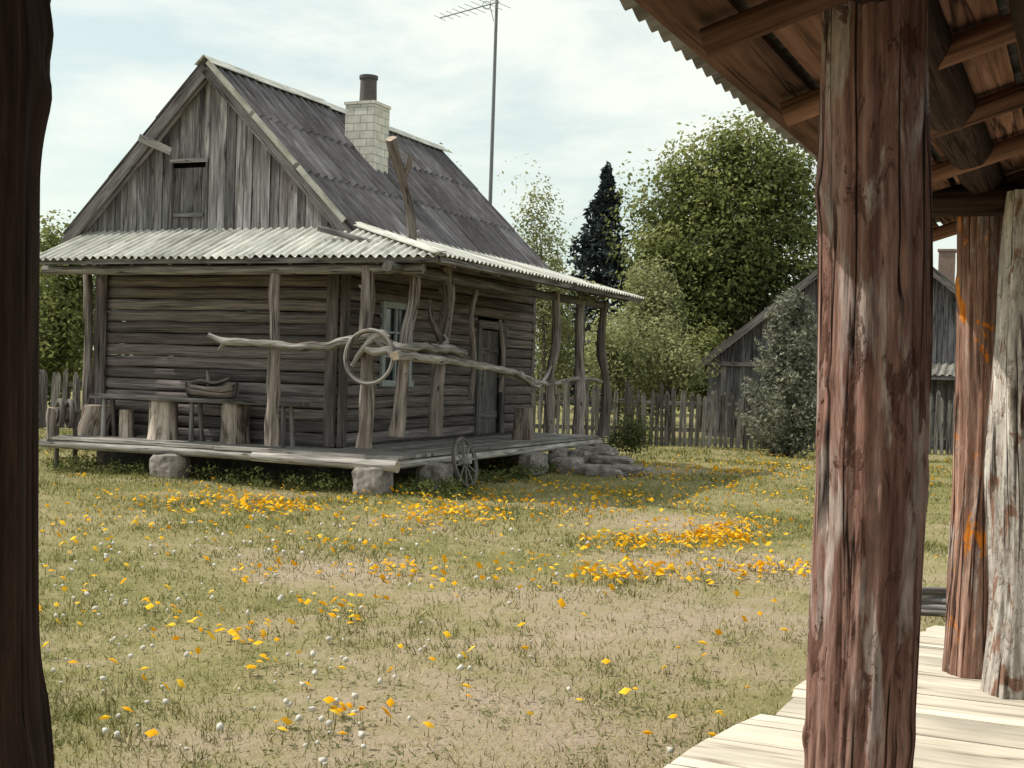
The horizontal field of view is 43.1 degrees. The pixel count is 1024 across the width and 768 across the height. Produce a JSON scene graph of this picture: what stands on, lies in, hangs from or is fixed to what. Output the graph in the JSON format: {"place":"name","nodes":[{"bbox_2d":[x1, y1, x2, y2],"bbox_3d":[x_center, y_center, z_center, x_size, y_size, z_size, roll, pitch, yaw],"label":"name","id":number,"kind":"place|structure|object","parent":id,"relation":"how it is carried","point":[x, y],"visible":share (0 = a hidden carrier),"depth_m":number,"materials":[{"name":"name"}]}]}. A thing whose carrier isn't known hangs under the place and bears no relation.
{"place":"outdoors","nodes":[
{"label":"outdoors","id":0,"kind":"place"},
{"bbox_2d":[39,362,952,767],"bbox_3d":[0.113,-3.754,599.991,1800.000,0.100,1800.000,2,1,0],"label":"ground","id":1,"kind":"structure","parent":0,"point":[759,698],"depth_m":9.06,"materials":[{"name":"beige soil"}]},
{"bbox_2d":[39,223,82,405],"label":"maple tree","id":2,"kind":"object","parent":1,"relation":"on","point":[44,285],"visible":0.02,"depth_m":41.77,"materials":[{"name":"green plant"}]},
{"bbox_2d":[54,398,79,467],"bbox_3d":[-7.318,0.811,21.183,0.556,1.152,0.331,2,1,17],"label":"grindstone","id":3,"kind":"object","parent":1,"relation":"on","point":[67,413],"visible":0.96,"depth_m":21.13,"materials":[{"name":"wood"}]},
{"bbox_2d":[39,209,95,400],"bbox_3d":[-13.844,-2.168,40.056,3.440,6.375,2.991,2,1,-20],"label":"maple tree","id":4,"kind":"object","parent":1,"relation":"on","point":[61,332],"visible":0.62,"depth_m":39.53,"materials":[{"name":"green plant"}]},
{"bbox_2d":[46,453,563,500],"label":"porch weeds","id":5,"kind":"object","parent":1,"relation":"on","point":[292,479],"visible":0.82,"depth_m":19.64,"materials":[{"name":"green plant"}]},
{"bbox_2d":[39,55,644,495],"bbox_3d":[-2.605,-1.987,23.712,7.727,7.144,9.804,2,1,23],"label":"wooden farmhouse","id":6,"kind":"object","parent":1,"relation":"on","point":[271,243],"visible":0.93,"depth_m":21.00,"materials":[{"name":"grey wood"}]},
{"bbox_2d":[77,404,111,435],"bbox_3d":[-6.894,0.597,21.500,0.633,0.507,0.507,2,1,23],"label":"tree stump","id":7,"kind":"object","parent":6,"relation":"on","point":[89,423],"visible":0.87,"depth_m":21.29,"materials":[{"name":"grey wood"}]},
{"bbox_2d":[118,409,133,436],"bbox_3d":[-6.332,0.644,21.265,0.254,0.450,0.255,2,1,23],"label":"tree stump","id":8,"kind":"object","parent":6,"relation":"on","point":[126,422],"visible":1,"depth_m":21.17,"materials":[{"name":"grey wood"}]},
{"bbox_2d":[147,400,178,439],"bbox_3d":[-5.636,0.583,20.968,0.505,0.620,0.482,2,1,23],"label":"tree stump","id":9,"kind":"object","parent":6,"relation":"on","point":[163,421],"visible":0.94,"depth_m":20.78,"materials":[{"name":"beige wood"}]},
{"bbox_2d":[89,394,308,446],"bbox_3d":[-5.037,0.570,20.628,3.980,0.703,0.359,2,1,23],"label":"wooden bench","id":10,"kind":"object","parent":6,"relation":"on","point":[200,401],"visible":1,"depth_m":20.50,"materials":[{"name":"grey wood"}]},
{"bbox_2d":[185,367,238,398],"bbox_3d":[-4.778,-0.027,20.520,0.963,0.497,0.360,2,1,23],"label":"wooden trough","id":11,"kind":"object","parent":10,"relation":"on","point":[207,387],"visible":1,"depth_m":20.40,"materials":[{"name":"grey wood"}]},
{"bbox_2d":[219,403,250,443],"bbox_3d":[-4.365,0.616,20.425,0.462,0.640,0.511,2,1,23],"label":"tree stump","id":12,"kind":"object","parent":6,"relation":"on","point":[235,422],"visible":0.88,"depth_m":20.22,"materials":[{"name":"grey wood"}]},
{"bbox_2d":[343,328,393,385],"bbox_3d":[-2.021,-0.382,18.337,0.823,0.823,0.111,2,1,23],"label":"wooden hoop","id":13,"kind":"object","parent":6,"relation":"attached to","point":[353,338],"visible":1,"depth_m":18.36,"materials":[{"name":"grey wood"}]},
{"bbox_2d":[378,301,413,386],"bbox_3d":[-1.944,-0.660,21.769,0.130,1.400,1.110,2,1,23],"label":"window","id":14,"kind":"structure","parent":6,"relation":"in","point":[392,319],"depth_m":21.67,"materials":[{"name":"paint"}]},
{"bbox_2d":[471,320,508,434],"bbox_3d":[-0.461,-0.117,25.401,0.185,2.215,1.400,2,1,23],"label":"plank door","id":15,"kind":"structure","parent":6,"relation":"in","point":[487,350],"depth_m":25.48,"materials":[{"name":"grey wood"}]},
{"bbox_2d":[512,407,533,439],"bbox_3d":[0.215,0.742,24.241,0.402,0.600,0.405,2,1,23],"label":"tree stump","id":16,"kind":"object","parent":6,"relation":"on","point":[523,425],"visible":0.97,"depth_m":24.09,"materials":[{"name":"grey wood"}]},
{"bbox_2d":[39,511,698,767],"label":"dandelion seedheads","id":17,"kind":"object","parent":1,"relation":"on","point":[299,718],"visible":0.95,"depth_m":7.78,"materials":[{"name":"grey plant"}]},
{"bbox_2d":[66,309,743,408],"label":"distant treeline","id":18,"kind":"object","parent":1,"relation":"on","point":[534,369],"depth_m":75.91,"materials":[{"name":"green plant"}]},
{"bbox_2d":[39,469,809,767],"bbox_3d":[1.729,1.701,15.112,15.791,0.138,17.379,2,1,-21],"label":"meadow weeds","id":19,"kind":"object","parent":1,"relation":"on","point":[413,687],"visible":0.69,"depth_m":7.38,"materials":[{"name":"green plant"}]},
{"bbox_2d":[451,436,477,487],"bbox_3d":[-0.719,1.195,19.826,0.234,0.790,0.804,2,1,23],"label":"wagon wheel","id":20,"kind":"object","parent":1,"relation":"on","point":[465,462],"visible":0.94,"depth_m":19.77,"materials":[{"name":"grey wood"}]},
{"bbox_2d":[434,0,509,203],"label":"tv antenna","id":21,"kind":"object","parent":1,"relation":"on","point":[496,2],"visible":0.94,"depth_m":29.41,"materials":[{"name":"grey metal"}]},
{"bbox_2d":[39,449,952,744],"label":"yellow dandelion flowers","id":22,"kind":"object","parent":1,"relation":"on","point":[735,533],"visible":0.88,"depth_m":13.62,"materials":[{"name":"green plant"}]},
{"bbox_2d":[39,369,954,454],"bbox_3d":[1.446,0.679,33.008,51.071,1.718,0.403,2,1,0],"label":"picket fence","id":23,"kind":"object","parent":1,"relation":"on","point":[56,383],"visible":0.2,"depth_m":33.08,"materials":[{"name":"grey wood"}]},
{"bbox_2d":[0,0,1023,767],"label":"log porch","id":24,"kind":"object","parent":1,"relation":"on","point":[900,122],"visible":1,"depth_m":3.31,"materials":[{"name":"wood"}]},
{"bbox_2d":[497,153,595,418],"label":"birch tree","id":25,"kind":"object","parent":1,"relation":"on","point":[541,343],"visible":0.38,"depth_m":49.68,"materials":[{"name":"green plant"}]},
{"bbox_2d":[534,228,585,417],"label":"birch tree","id":26,"kind":"object","parent":1,"relation":"on","point":[567,334],"visible":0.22,"depth_m":51.48,"materials":[{"name":"green plant"}]},
{"bbox_2d":[553,446,654,476],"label":"stone steps","id":27,"kind":"structure","parent":1,"relation":"on","point":[604,461],"depth_m":23.44,"materials":[{"name":"grey stone"}]},
{"bbox_2d":[533,161,689,413],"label":"spruce tree","id":28,"kind":"object","parent":1,"relation":"on","point":[594,241],"visible":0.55,"depth_m":61.48,"materials":[{"name":"green plant"}]},
{"bbox_2d":[569,299,676,437],"bbox_3d":[3.035,-0.476,36.023,2.601,4.090,2.927,2,1,41],"label":"willow tree","id":29,"kind":"object","parent":1,"relation":"on","point":[620,371],"visible":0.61,"depth_m":35.69,"materials":[{"name":"green plant"}]},
{"bbox_2d":[594,398,661,457],"bbox_3d":[2.433,0.907,27.235,1.474,1.325,0.706,2,1,0],"label":"garden shrub","id":30,"kind":"object","parent":1,"relation":"on","point":[627,435],"visible":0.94,"depth_m":27.16,"materials":[{"name":"green plant"}]},
{"bbox_2d":[584,249,699,435],"bbox_3d":[3.688,-1.257,38.235,3.698,5.641,3.372,2,1,0],"label":"willow tree","id":31,"kind":"object","parent":1,"relation":"on","point":[649,290],"visible":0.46,"depth_m":38.09,"materials":[{"name":"green plant"}]},
{"bbox_2d":[625,306,721,440],"bbox_3d":[4.326,-0.294,36.462,2.610,3.794,3.927,2,1,-13],"label":"willow tree","id":32,"kind":"object","parent":1,"relation":"on","point":[670,366],"visible":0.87,"depth_m":35.97,"materials":[{"name":"green plant"}]},
{"bbox_2d":[600,107,816,358],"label":"chestnut tree","id":33,"kind":"object","parent":1,"relation":"on","point":[737,271],"visible":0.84,"depth_m":44.65,"materials":[{"name":"green plant"}]},
{"bbox_2d":[672,316,744,427],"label":"maple tree","id":34,"kind":"object","parent":1,"relation":"on","point":[711,346],"visible":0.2,"depth_m":43.12,"materials":[{"name":"green plant"}]},
{"bbox_2d":[735,288,816,456],"bbox_3d":[6.494,-0.241,30.536,2.363,4.125,2.290,2,1,42],"label":"juniper shrub","id":35,"kind":"object","parent":1,"relation":"on","point":[790,421],"visible":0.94,"depth_m":30.29,"materials":[{"name":"green plant"}]},
{"bbox_2d":[690,249,956,447],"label":"wooden barn","id":36,"kind":"structure","parent":1,"relation":"on","point":[737,353],"depth_m":38.74,"materials":[{"name":"wood"}]},
{"bbox_2d":[921,587,945,616],"bbox_3d":[2.862,1.580,8.616,0.686,0.454,0.237,2,1,0],"label":"firewood pile","id":37,"kind":"object","parent":1,"relation":"on","point":[933,602],"visible":0.17,"depth_m":8.60,"materials":[{"name":"grey wood"}]},
{"bbox_2d":[39,0,956,375],"label":"sky","id":38,"kind":"structure","parent":0,"point":[581,85],"materials":[{"name":"white"}]}
]}

